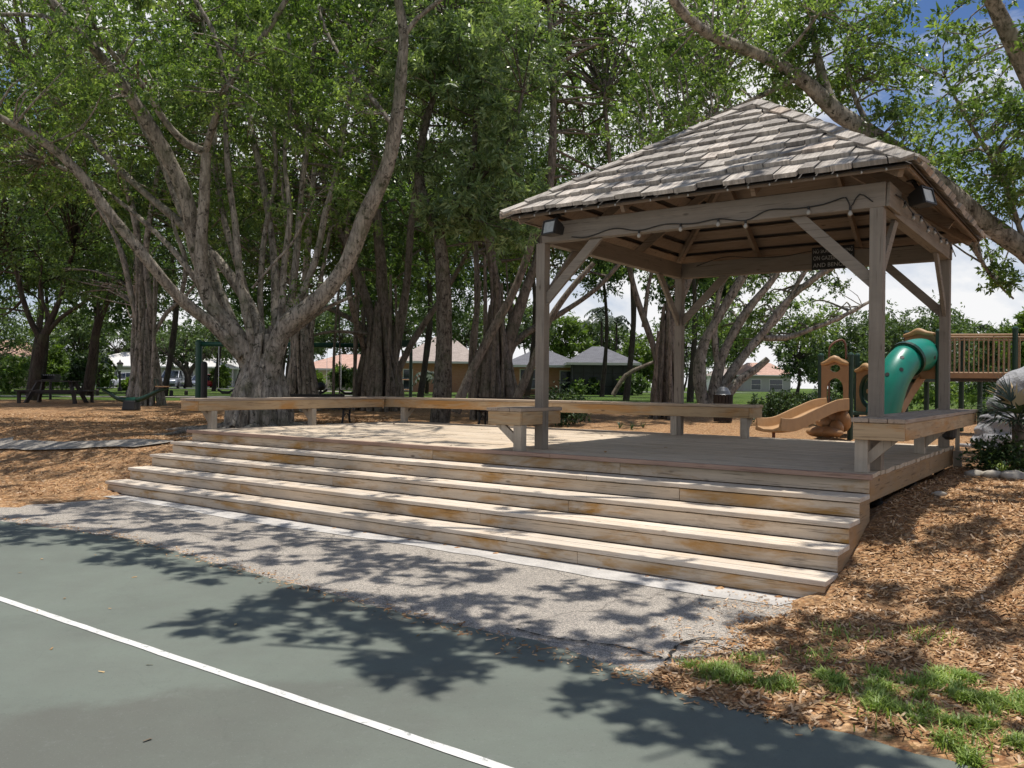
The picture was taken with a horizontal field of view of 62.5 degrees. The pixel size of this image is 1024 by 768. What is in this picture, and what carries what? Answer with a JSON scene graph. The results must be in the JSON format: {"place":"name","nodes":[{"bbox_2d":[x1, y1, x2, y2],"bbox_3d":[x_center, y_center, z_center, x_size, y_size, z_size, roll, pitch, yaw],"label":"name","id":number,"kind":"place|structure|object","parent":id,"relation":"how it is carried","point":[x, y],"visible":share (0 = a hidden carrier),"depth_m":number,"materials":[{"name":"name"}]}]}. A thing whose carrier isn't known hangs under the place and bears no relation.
{"place":"outdoors","nodes":[
{"label":"outdoors","id":0,"kind":"place"},
{"bbox_2d":[0,437,173,449],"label":"path","id":1,"kind":"structure","parent":0,"point":[7,443],"depth_m":14.87,"materials":[{"name":"grey concrete"}]},
{"bbox_2d":[0,386,1023,767],"bbox_3d":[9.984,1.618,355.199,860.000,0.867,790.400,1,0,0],"label":"ground","id":2,"kind":"structure","parent":0,"point":[56,404],"depth_m":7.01,"materials":[{"name":"brown wood"}]},
{"bbox_2d":[0,352,29,394],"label":"bush","id":3,"kind":"object","parent":2,"relation":"on","point":[19,371],"visible":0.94,"depth_m":51.57,"materials":[{"name":"green plant"}]},
{"bbox_2d":[0,293,55,364],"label":"broadleaf tree","id":4,"kind":"object","parent":2,"relation":"on","point":[14,327],"visible":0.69,"depth_m":69.53,"materials":[{"name":"green plant"}]},
{"bbox_2d":[0,162,84,389],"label":"broadleaf tree","id":5,"kind":"object","parent":2,"relation":"on","point":[44,368],"visible":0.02,"depth_m":55.79,"materials":[{"name":"green plant"}]},
{"bbox_2d":[0,303,93,370],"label":"broadleaf tree","id":6,"kind":"object","parent":2,"relation":"on","point":[34,318],"visible":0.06,"depth_m":76.88,"materials":[{"name":"green plant"}]},
{"bbox_2d":[14,380,97,403],"bbox_3d":[-15.329,0.285,28.400,2.300,0.807,1.928,1,0,-8],"label":"picnic table","id":7,"kind":"object","parent":2,"relation":"on","point":[41,391],"visible":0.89,"depth_m":28.04,"materials":[{"name":"red wood"}]},
{"bbox_2d":[45,343,70,389],"bbox_3d":[-32.698,-1.207,59.952,2.552,3.454,2.414,1,0,-29],"label":"bush","id":8,"kind":"object","parent":2,"relation":"on","point":[54,367],"visible":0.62,"depth_m":59.70,"materials":[{"name":"green plant"}]},
{"bbox_2d":[0,68,131,395],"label":"broadleaf tree","id":9,"kind":"object","parent":2,"relation":"on","point":[39,322],"visible":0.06,"depth_m":39.90,"materials":[{"name":"green plant"}]},
{"bbox_2d":[29,300,115,389],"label":"broadleaf tree","id":10,"kind":"object","parent":2,"relation":"on","point":[82,330],"visible":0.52,"depth_m":65.37,"materials":[{"name":"green plant"}]},
{"bbox_2d":[60,351,87,387],"bbox_3d":[-29.795,-0.974,58.075,2.561,2.612,1.867,1,0,20],"label":"bush","id":11,"kind":"object","parent":2,"relation":"on","point":[76,370],"visible":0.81,"depth_m":57.62,"materials":[{"name":"green plant"}]},
{"bbox_2d":[0,141,155,399],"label":"oak tree","id":12,"kind":"object","parent":2,"relation":"on","point":[9,238],"visible":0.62,"depth_m":30.93,"materials":[{"name":"green plant"}]},
{"bbox_2d":[21,155,160,382],"bbox_3d":[-26.313,-6.590,52.210,9.330,14.736,7.826,1,0,0],"label":"broadleaf tree","id":13,"kind":"object","parent":2,"relation":"on","point":[89,313],"visible":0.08,"depth_m":51.80,"materials":[{"name":"green plant"}]},
{"bbox_2d":[76,315,130,355],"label":"broadleaf tree","id":14,"kind":"object","parent":2,"relation":"on","point":[125,348],"visible":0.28,"depth_m":119.95,"materials":[{"name":"green plant"}]},
{"bbox_2d":[95,360,118,387],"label":"bush","id":15,"kind":"object","parent":2,"relation":"on","point":[104,381],"visible":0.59,"depth_m":74.84,"materials":[{"name":"green plant"}]},
{"bbox_2d":[96,349,121,389],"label":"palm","id":16,"kind":"object","parent":2,"relation":"on","point":[105,360],"visible":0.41,"depth_m":69.89,"materials":[{"name":"green plant"}]},
{"bbox_2d":[38,239,181,395],"bbox_3d":[-15.554,-2.649,32.952,5.738,6.199,3.928,1,0,0],"label":"oak tree","id":17,"kind":"object","parent":2,"relation":"on","point":[89,381],"visible":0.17,"depth_m":31.92,"materials":[{"name":"green plant"}]},
{"bbox_2d":[97,379,170,409],"bbox_3d":[-10.533,0.288,23.500,1.944,0.873,0.392,1,0,0],"label":"seesaw","id":18,"kind":"object","parent":2,"relation":"on","point":[131,403],"visible":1,"depth_m":23.44,"materials":[{"name":"green metal"}]},
{"bbox_2d":[76,150,193,335],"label":"broadleaf tree","id":19,"kind":"object","parent":2,"relation":"on","point":[159,299],"visible":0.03,"depth_m":57.54,"materials":[{"name":"green plant"}]},
{"bbox_2d":[2,20,282,395],"bbox_3d":[-19.047,-9.085,43.310,13.471,19.893,11.692,1,0,-38],"label":"broadleaf tree","id":20,"kind":"object","parent":2,"relation":"on","point":[171,352],"visible":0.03,"depth_m":43.86,"materials":[{"name":"green plant"}]},
{"bbox_2d":[81,352,239,386],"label":"house","id":21,"kind":"structure","parent":2,"relation":"on","point":[125,360],"depth_m":116.26,"materials":[{"name":"grey paint"}]},
{"bbox_2d":[0,0,330,405],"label":"banyan tree","id":22,"kind":"object","parent":2,"relation":"on","point":[145,372],"visible":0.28,"depth_m":27.12,"materials":[{"name":"green plant"}]},
{"bbox_2d":[127,319,244,387],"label":"oak tree","id":23,"kind":"object","parent":2,"relation":"on","point":[191,337],"visible":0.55,"depth_m":88.99,"materials":[{"name":"green plant"}]},
{"bbox_2d":[0,412,394,499],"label":"mulch chips","id":24,"kind":"object","parent":2,"relation":"on","point":[324,419],"visible":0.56,"depth_m":17.42,"materials":[{"name":"brown wood"}]},
{"bbox_2d":[157,161,279,390],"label":"broadleaf tree","id":25,"kind":"object","parent":2,"relation":"on","point":[214,384],"visible":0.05,"depth_m":69.85,"materials":[{"name":"green plant"}]},
{"bbox_2d":[209,361,233,388],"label":"bush","id":26,"kind":"object","parent":2,"relation":"on","point":[225,379],"visible":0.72,"depth_m":89.60,"materials":[{"name":"green plant"}]},
{"bbox_2d":[185,153,336,371],"bbox_3d":[-16.157,-7.614,55.602,8.626,16.977,9.951,1,0,44],"label":"broadleaf tree","id":27,"kind":"object","parent":2,"relation":"on","point":[267,310],"visible":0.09,"depth_m":54.50,"materials":[{"name":"green plant"}]},
{"bbox_2d":[154,1,368,378],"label":"broadleaf tree","id":28,"kind":"object","parent":2,"relation":"on","point":[287,367],"visible":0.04,"depth_m":45.60,"materials":[{"name":"green plant"}]},
{"bbox_2d":[107,0,419,411],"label":"banyan tree","id":29,"kind":"object","parent":2,"relation":"on","point":[301,377],"visible":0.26,"depth_m":23.98,"materials":[{"name":"green plant"}]},
{"bbox_2d":[195,340,360,397],"bbox_3d":[-6.751,-0.274,26.000,6.039,2.103,0.224,1,0,0],"label":"swing set","id":30,"kind":"object","parent":2,"relation":"on","point":[199,344],"visible":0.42,"depth_m":25.93,"materials":[{"name":"metal"}]},
{"bbox_2d":[290,393,351,422],"bbox_3d":[-4.535,0.540,19.163,1.700,0.692,0.652,1,0,8],"label":"picnic table","id":31,"kind":"object","parent":2,"relation":"on","point":[320,395],"visible":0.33,"depth_m":18.87,"materials":[{"name":"black metal"}]},
{"bbox_2d":[314,354,360,389],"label":"house","id":32,"kind":"structure","parent":2,"relation":"on","point":[324,366],"depth_m":91.58,"materials":[{"name":"pink paint"}]},
{"bbox_2d":[325,361,352,389],"bbox_3d":[-12.328,-0.588,61.963,2.676,2.179,2.066,1,0,17],"label":"bush","id":33,"kind":"object","parent":2,"relation":"on","point":[346,375],"visible":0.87,"depth_m":61.63,"materials":[{"name":"green plant"}]},
{"bbox_2d":[314,300,366,355],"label":"broadleaf tree","id":34,"kind":"object","parent":2,"relation":"on","point":[328,319],"visible":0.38,"depth_m":111.02,"materials":[{"name":"green plant"}]},
{"bbox_2d":[159,0,567,411],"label":"banyan tree","id":35,"kind":"object","parent":2,"relation":"on","point":[378,371],"visible":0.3,"depth_m":24.93,"materials":[{"name":"green plant"}]},
{"bbox_2d":[311,161,418,328],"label":"broadleaf tree","id":36,"kind":"object","parent":2,"relation":"on","point":[348,313],"visible":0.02,"depth_m":59.52,"materials":[{"name":"green plant"}]},
{"bbox_2d":[335,142,439,340],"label":"broadleaf tree","id":37,"kind":"object","parent":2,"relation":"on","point":[375,290],"visible":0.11,"depth_m":53.04,"materials":[{"name":"green plant"}]},
{"bbox_2d":[0,498,791,673],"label":"asphalt apron","id":38,"kind":"object","parent":2,"relation":"on","point":[492,595],"visible":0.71,"depth_m":6.54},
{"bbox_2d":[2,516,815,734],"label":"mulch chips","id":39,"kind":"object","parent":38,"relation":"on","point":[658,688],"visible":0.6,"depth_m":5.13,"materials":[{"name":"brown wood"}]},
{"bbox_2d":[104,494,798,605],"bbox_3d":[-1.865,1.536,8.808,9.600,0.001,0.364,1,0,36],"label":"concrete strip","id":40,"kind":"object","parent":38,"relation":"on","point":[661,582],"visible":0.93,"depth_m":7.48,"materials":[{"name":"grey concrete"}]},
{"bbox_2d":[516,628,757,668],"bbox_3d":[0.832,1.556,4.919,1.618,0.001,0.863,1,0,0],"label":"pavement crack","id":41,"kind":"object","parent":38,"relation":"on","point":[675,647],"visible":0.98,"depth_m":5.07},
{"bbox_2d":[365,294,452,353],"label":"broadleaf tree","id":42,"kind":"object","parent":2,"relation":"on","point":[407,333],"visible":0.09,"depth_m":107.44,"materials":[{"name":"green plant"}]},
{"bbox_2d":[317,67,507,396],"bbox_3d":[-4.275,-9.362,41.780,10.295,20.695,8.991,1,0,16],"label":"broadleaf tree","id":43,"kind":"object","parent":2,"relation":"on","point":[429,326],"visible":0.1,"depth_m":41.78,"materials":[{"name":"green plant"}]},
{"bbox_2d":[0,0,850,436],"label":"fig tree","id":44,"kind":"object","parent":2,"relation":"on","point":[256,348],"visible":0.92,"depth_m":16.93,"materials":[{"name":"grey plant"}]},
{"bbox_2d":[399,337,468,391],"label":"house","id":45,"kind":"structure","parent":2,"relation":"on","point":[460,353],"depth_m":80.00,"materials":[{"name":"beige brick"}]},
{"bbox_2d":[397,171,482,345],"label":"broadleaf tree","id":46,"kind":"object","parent":2,"relation":"on","point":[469,303],"visible":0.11,"depth_m":59.78,"materials":[{"name":"green plant"}]},
{"bbox_2d":[424,301,487,348],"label":"broadleaf tree","id":47,"kind":"object","parent":2,"relation":"on","point":[464,342],"visible":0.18,"depth_m":111.55,"materials":[{"name":"green plant"}]},
{"bbox_2d":[360,0,574,422],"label":"mango tree","id":48,"kind":"object","parent":2,"relation":"on","point":[500,130],"visible":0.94,"depth_m":17.26,"materials":[{"name":"green plant"}]},
{"bbox_2d":[0,521,972,767],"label":"court","id":49,"kind":"object","parent":2,"relation":"on","point":[65,702],"visible":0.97,"depth_m":4.24,"materials":[{"name":"asphalt"}]},
{"bbox_2d":[0,596,512,767],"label":"court line","id":50,"kind":"object","parent":49,"relation":"on","point":[417,739],"visible":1,"depth_m":4.17,"materials":[{"name":"white paint"}]},
{"bbox_2d":[450,175,535,308],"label":"broadleaf tree","id":51,"kind":"object","parent":2,"relation":"on","point":[488,286],"visible":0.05,"depth_m":55.30,"materials":[{"name":"green plant"}]},
{"bbox_2d":[0,0,1023,298],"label":"fig tree","id":52,"kind":"object","parent":2,"relation":"on","point":[820,88],"visible":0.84,"depth_m":12.82,"materials":[{"name":"green plant"}]},
{"bbox_2d":[328,0,698,420],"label":"banyan tree","id":53,"kind":"object","parent":2,"relation":"on","point":[490,372],"visible":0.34,"depth_m":21.49,"materials":[{"name":"green plant"}]},
{"bbox_2d":[478,299,558,353],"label":"broadleaf tree","id":54,"kind":"object","parent":2,"relation":"on","point":[525,321],"visible":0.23,"depth_m":109.15,"materials":[{"name":"green plant"}]},
{"bbox_2d":[440,61,603,397],"bbox_3d":[0.205,-8.925,44.455,9.962,19.939,8.950,1,0,0],"label":"broadleaf tree","id":55,"kind":"object","parent":2,"relation":"on","point":[533,335],"visible":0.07,"depth_m":43.88,"materials":[{"name":"green plant"}]},
{"bbox_2d":[105,421,961,597],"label":"wooden deck","id":56,"kind":"structure","parent":2,"relation":"on","point":[808,464],"depth_m":8.59,"materials":[{"name":"brown wood"}]},
{"bbox_2d":[180,397,384,428],"bbox_3d":[-3.759,0.469,14.490,0.424,0.476,4.056,1,0,36],"label":"deck bench","id":57,"kind":"object","parent":56,"relation":"on","point":[208,408],"visible":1,"depth_m":13.95,"materials":[{"name":"brown wood"}]},
{"bbox_2d":[487,406,561,450],"bbox_3d":[0.148,0.504,9.679,0.474,0.475,0.846,1,0,36],"label":"deck bench","id":58,"kind":"object","parent":56,"relation":"on","point":[519,418],"visible":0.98,"depth_m":9.36,"materials":[{"name":"brown wood"}]},
{"bbox_2d":[384,397,762,438],"bbox_3d":[0.490,0.511,14.289,7.476,0.476,0.464,1,0,36],"label":"deck bench","id":59,"kind":"object","parent":56,"relation":"on","point":[746,414],"visible":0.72,"depth_m":13.26,"materials":[{"name":"brown wood"}]},
{"bbox_2d":[499,99,990,470],"bbox_3d":[2.929,-1.320,10.099,4.467,4.179,4.712,1,0,36],"label":"gazebo","id":60,"kind":"object","parent":56,"relation":"on","point":[743,146],"visible":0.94,"depth_m":9.28,"materials":[{"name":"brown wood"}]},
{"bbox_2d":[541,213,563,236],"bbox_3d":[0.464,-1.754,9.261,0.211,0.253,0.208,1,0,-40],"label":"floodlight","id":61,"kind":"object","parent":60,"relation":"attached to","point":[554,227],"visible":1,"depth_m":9.21,"materials":[{"name":"black metal"}]},
{"bbox_2d":[515,164,898,217],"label":"string lights","id":62,"kind":"object","parent":60,"relation":"hanging from","point":[861,172],"visible":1,"depth_m":7.98,"materials":[{"name":"black rubber cable"},{"name":"white glass bulbs"}]},
{"bbox_2d":[571,194,872,237],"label":"string lights","id":63,"kind":"object","parent":60,"relation":"hanging from","point":[808,212],"visible":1,"depth_m":8.20,"materials":[{"name":"black rubber cable"},{"name":"white glass bulbs"}]},
{"bbox_2d":[812,244,854,269],"bbox_3d":[4.304,-1.698,11.315,0.550,0.305,0.020,1,0,35],"label":"sign","id":64,"kind":"object","parent":60,"relation":"attached to","point":[823,259],"visible":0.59,"depth_m":11.36,"materials":[{"name":"black"}]},
{"bbox_2d":[906,179,936,208],"bbox_3d":[3.758,-1.758,7.762,0.208,0.256,0.214,1,0,-36],"label":"floodlight","id":65,"kind":"object","parent":60,"relation":"attached to","point":[921,196],"visible":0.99,"depth_m":7.71,"materials":[{"name":"black metal"}]},
{"bbox_2d":[851,409,977,472],"bbox_3d":[4.446,0.545,9.044,0.439,0.476,4.606,1,0,36],"label":"deck bench","id":66,"kind":"object","parent":56,"relation":"on","point":[888,431],"visible":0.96,"depth_m":7.33,"materials":[{"name":"brown wood"}]},
{"bbox_2d":[512,351,570,393],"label":"house","id":67,"kind":"structure","parent":2,"relation":"on","point":[559,370],"depth_m":74.00,"materials":[{"name":"grey brick"}]},
{"bbox_2d":[527,377,591,426],"bbox_3d":[1.172,0.498,19.583,1.534,1.306,1.414,1,0,-39],"label":"bush","id":68,"kind":"object","parent":2,"relation":"on","point":[569,416],"visible":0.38,"depth_m":19.47,"materials":[{"name":"green plant"}]},
{"bbox_2d":[549,311,600,358],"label":"broadleaf tree","id":69,"kind":"object","parent":2,"relation":"on","point":[571,328],"visible":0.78,"depth_m":116.64,"materials":[{"name":"green plant"}]},
{"bbox_2d":[567,377,605,394],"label":"bush","id":70,"kind":"object","parent":2,"relation":"on","point":[579,386],"visible":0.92,"depth_m":69.28,"materials":[{"name":"green plant"}]},
{"bbox_2d":[578,306,612,346],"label":"palm","id":71,"kind":"object","parent":2,"relation":"on","point":[600,313],"visible":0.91,"depth_m":84.64,"materials":[{"name":"green plant"}]},
{"bbox_2d":[550,251,646,396],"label":"broadleaf tree","id":72,"kind":"object","parent":2,"relation":"on","point":[611,280],"visible":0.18,"depth_m":59.89,"materials":[{"name":"green plant"}]},
{"bbox_2d":[563,346,641,394],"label":"house","id":73,"kind":"structure","parent":2,"relation":"on","point":[586,365],"depth_m":70.00,"materials":[{"name":"grey stone"}]},
{"bbox_2d":[576,319,643,353],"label":"broadleaf tree","id":74,"kind":"object","parent":2,"relation":"on","point":[592,333],"visible":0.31,"depth_m":120.12,"materials":[{"name":"green plant"}]},
{"bbox_2d":[543,51,680,400],"bbox_3d":[5.495,-8.114,44.112,7.848,18.385,7.584,1,0,0],"label":"broadleaf tree","id":75,"kind":"object","parent":2,"relation":"on","point":[627,390],"visible":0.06,"depth_m":43.88,"materials":[{"name":"green plant"}]},
{"bbox_2d":[595,315,635,351],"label":"palm","id":76,"kind":"object","parent":2,"relation":"on","point":[618,320],"visible":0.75,"depth_m":91.94,"materials":[{"name":"green plant"}]},
{"bbox_2d":[437,0,796,419],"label":"banyan tree","id":77,"kind":"object","parent":2,"relation":"on","point":[662,386],"visible":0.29,"depth_m":22.74,"materials":[{"name":"green plant"}]},
{"bbox_2d":[616,371,651,395],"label":"bush","id":78,"kind":"object","parent":2,"relation":"on","point":[639,383],"visible":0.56,"depth_m":67.63,"materials":[{"name":"green plant"}]},
{"bbox_2d":[616,328,656,393],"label":"broadleaf tree","id":79,"kind":"object","parent":2,"relation":"on","point":[645,356],"visible":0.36,"depth_m":77.01,"materials":[{"name":"green plant"}]},
{"bbox_2d":[641,271,715,313],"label":"broadleaf tree","id":80,"kind":"object","parent":2,"relation":"on","point":[701,282],"visible":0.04,"depth_m":55.74,"materials":[{"name":"green plant"}]},
{"bbox_2d":[647,306,737,390],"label":"broadleaf tree","id":81,"kind":"object","parent":2,"relation":"on","point":[687,342],"visible":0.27,"depth_m":119.15,"materials":[{"name":"green plant"}]},
{"bbox_2d":[672,102,723,401],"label":"broadleaf tree","id":82,"kind":"object","parent":2,"relation":"on","point":[690,391],"depth_m":41.90,"materials":[{"name":"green plant"}]},
{"bbox_2d":[690,276,746,347],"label":"broadleaf tree","id":83,"kind":"object","parent":2,"relation":"on","point":[724,293],"visible":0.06,"depth_m":61.46,"materials":[{"name":"green plant"}]},
{"bbox_2d":[713,387,732,421],"bbox_3d":[5.254,0.499,21.000,0.479,0.873,0.482,1,0,0],"label":"litter bin","id":84,"kind":"object","parent":2,"relation":"on","point":[722,395],"visible":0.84,"depth_m":20.83,"materials":[{"name":"metal"}]},
{"bbox_2d":[706,312,762,379],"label":"broadleaf tree","id":85,"kind":"object","parent":2,"relation":"on","point":[734,353],"visible":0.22,"depth_m":148.02,"materials":[{"name":"green plant"}]},
{"bbox_2d":[731,363,795,391],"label":"house","id":86,"kind":"structure","parent":2,"relation":"on","point":[766,378],"depth_m":147.00,"materials":[{"name":"grey paint"}]},
{"bbox_2d":[689,107,886,403],"bbox_3d":[7.952,-3.756,25.681,5.802,9.145,6.503,1,0,37],"label":"leaning tree","id":87,"kind":"object","parent":2,"relation":"on","point":[747,314],"visible":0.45,"depth_m":24.96,"materials":[{"name":"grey plant"}]},
{"bbox_2d":[746,385,842,423],"bbox_3d":[6.868,0.573,20.483,2.606,1.141,1.888,1,0,0],"label":"hedge","id":88,"kind":"object","parent":2,"relation":"on","point":[775,404],"visible":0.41,"depth_m":19.98,"materials":[{"name":"green plant"}]},
{"bbox_2d":[761,312,837,394],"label":"broadleaf tree","id":89,"kind":"object","parent":2,"relation":"on","point":[804,362],"visible":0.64,"depth_m":74.96,"materials":[{"name":"green plant"}]},
{"bbox_2d":[585,398,1023,765],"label":"grass","id":90,"kind":"structure","parent":2,"relation":"on","point":[957,730],"depth_m":4.17,"materials":[{"name":"green plant"}]},
{"bbox_2d":[671,647,1023,767],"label":"grass","id":91,"kind":"structure","parent":2,"relation":"on","point":[726,670],"depth_m":4.14,"materials":[{"name":"green plant"}]},
{"bbox_2d":[824,309,899,382],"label":"broadleaf tree","id":92,"kind":"object","parent":2,"relation":"on","point":[851,338],"visible":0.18,"depth_m":88.79,"materials":[{"name":"green plant"}]},
{"bbox_2d":[755,326,1023,439],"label":"play structure","id":93,"kind":"object","parent":2,"relation":"on","point":[911,362],"visible":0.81,"depth_m":16.90,"materials":[{"name":"beige plastic"}]},
{"bbox_2d":[850,289,985,392],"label":"broadleaf tree","id":94,"kind":"object","parent":2,"relation":"on","point":[896,335],"visible":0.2,"depth_m":60.70,"materials":[{"name":"green plant"}]},
{"bbox_2d":[909,382,958,409],"bbox_3d":[14.008,0.027,29.891,3.254,1.771,2.122,1,0,20],"label":"bush","id":95,"kind":"object","parent":2,"relation":"on","point":[919,396],"visible":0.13,"depth_m":29.43,"materials":[{"name":"green plant"}]},
{"bbox_2d":[914,382,992,410],"bbox_3d":[15.613,0.421,29.863,2.980,1.427,2.411,1,0,28],"label":"bush","id":96,"kind":"object","parent":2,"relation":"on","point":[969,398],"visible":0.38,"depth_m":29.56,"materials":[{"name":"green plant"}]},
{"bbox_2d":[926,312,986,390],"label":"broadleaf tree","id":97,"kind":"object","parent":2,"relation":"on","point":[973,329],"visible":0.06,"depth_m":83.59,"materials":[{"name":"green plant"}]},
{"bbox_2d":[958,363,1011,399],"bbox_3d":[16.131,-0.058,28.015,2.726,1.345,2.333,1,0,0],"label":"bush","id":98,"kind":"object","parent":2,"relation":"on","point":[985,385],"visible":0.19,"depth_m":27.85,"materials":[{"name":"green plant"}]},
{"bbox_2d":[955,421,1023,471],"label":"bush","id":99,"kind":"object","parent":2,"relation":"on","point":[999,453],"visible":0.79,"depth_m":10.39,"materials":[{"name":"green plant"}]},
{"bbox_2d":[960,366,1023,448],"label":"climbing rock","id":100,"kind":"object","parent":2,"relation":"on","point":[1015,376],"visible":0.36,"depth_m":14.22,"materials":[{"name":"grey stone"}]},
{"bbox_2d":[965,318,1021,371],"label":"broadleaf tree","id":101,"kind":"object","parent":2,"relation":"on","point":[991,330],"visible":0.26,"depth_m":68.79,"materials":[{"name":"green plant"}]},
{"bbox_2d":[969,371,1023,469],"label":"palm","id":102,"kind":"object","parent":2,"relation":"on","point":[1009,399],"visible":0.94,"depth_m":10.66,"materials":[{"name":"green plant"}]},
{"bbox_2d":[995,306,1023,369],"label":"broadleaf tree","id":103,"kind":"object","parent":2,"relation":"on","point":[1019,317],"visible":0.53,"depth_m":39.88,"materials":[{"name":"green plant"}]},
{"bbox_2d":[0,0,1023,388],"label":"sky","id":104,"kind":"structure","parent":0,"point":[979,306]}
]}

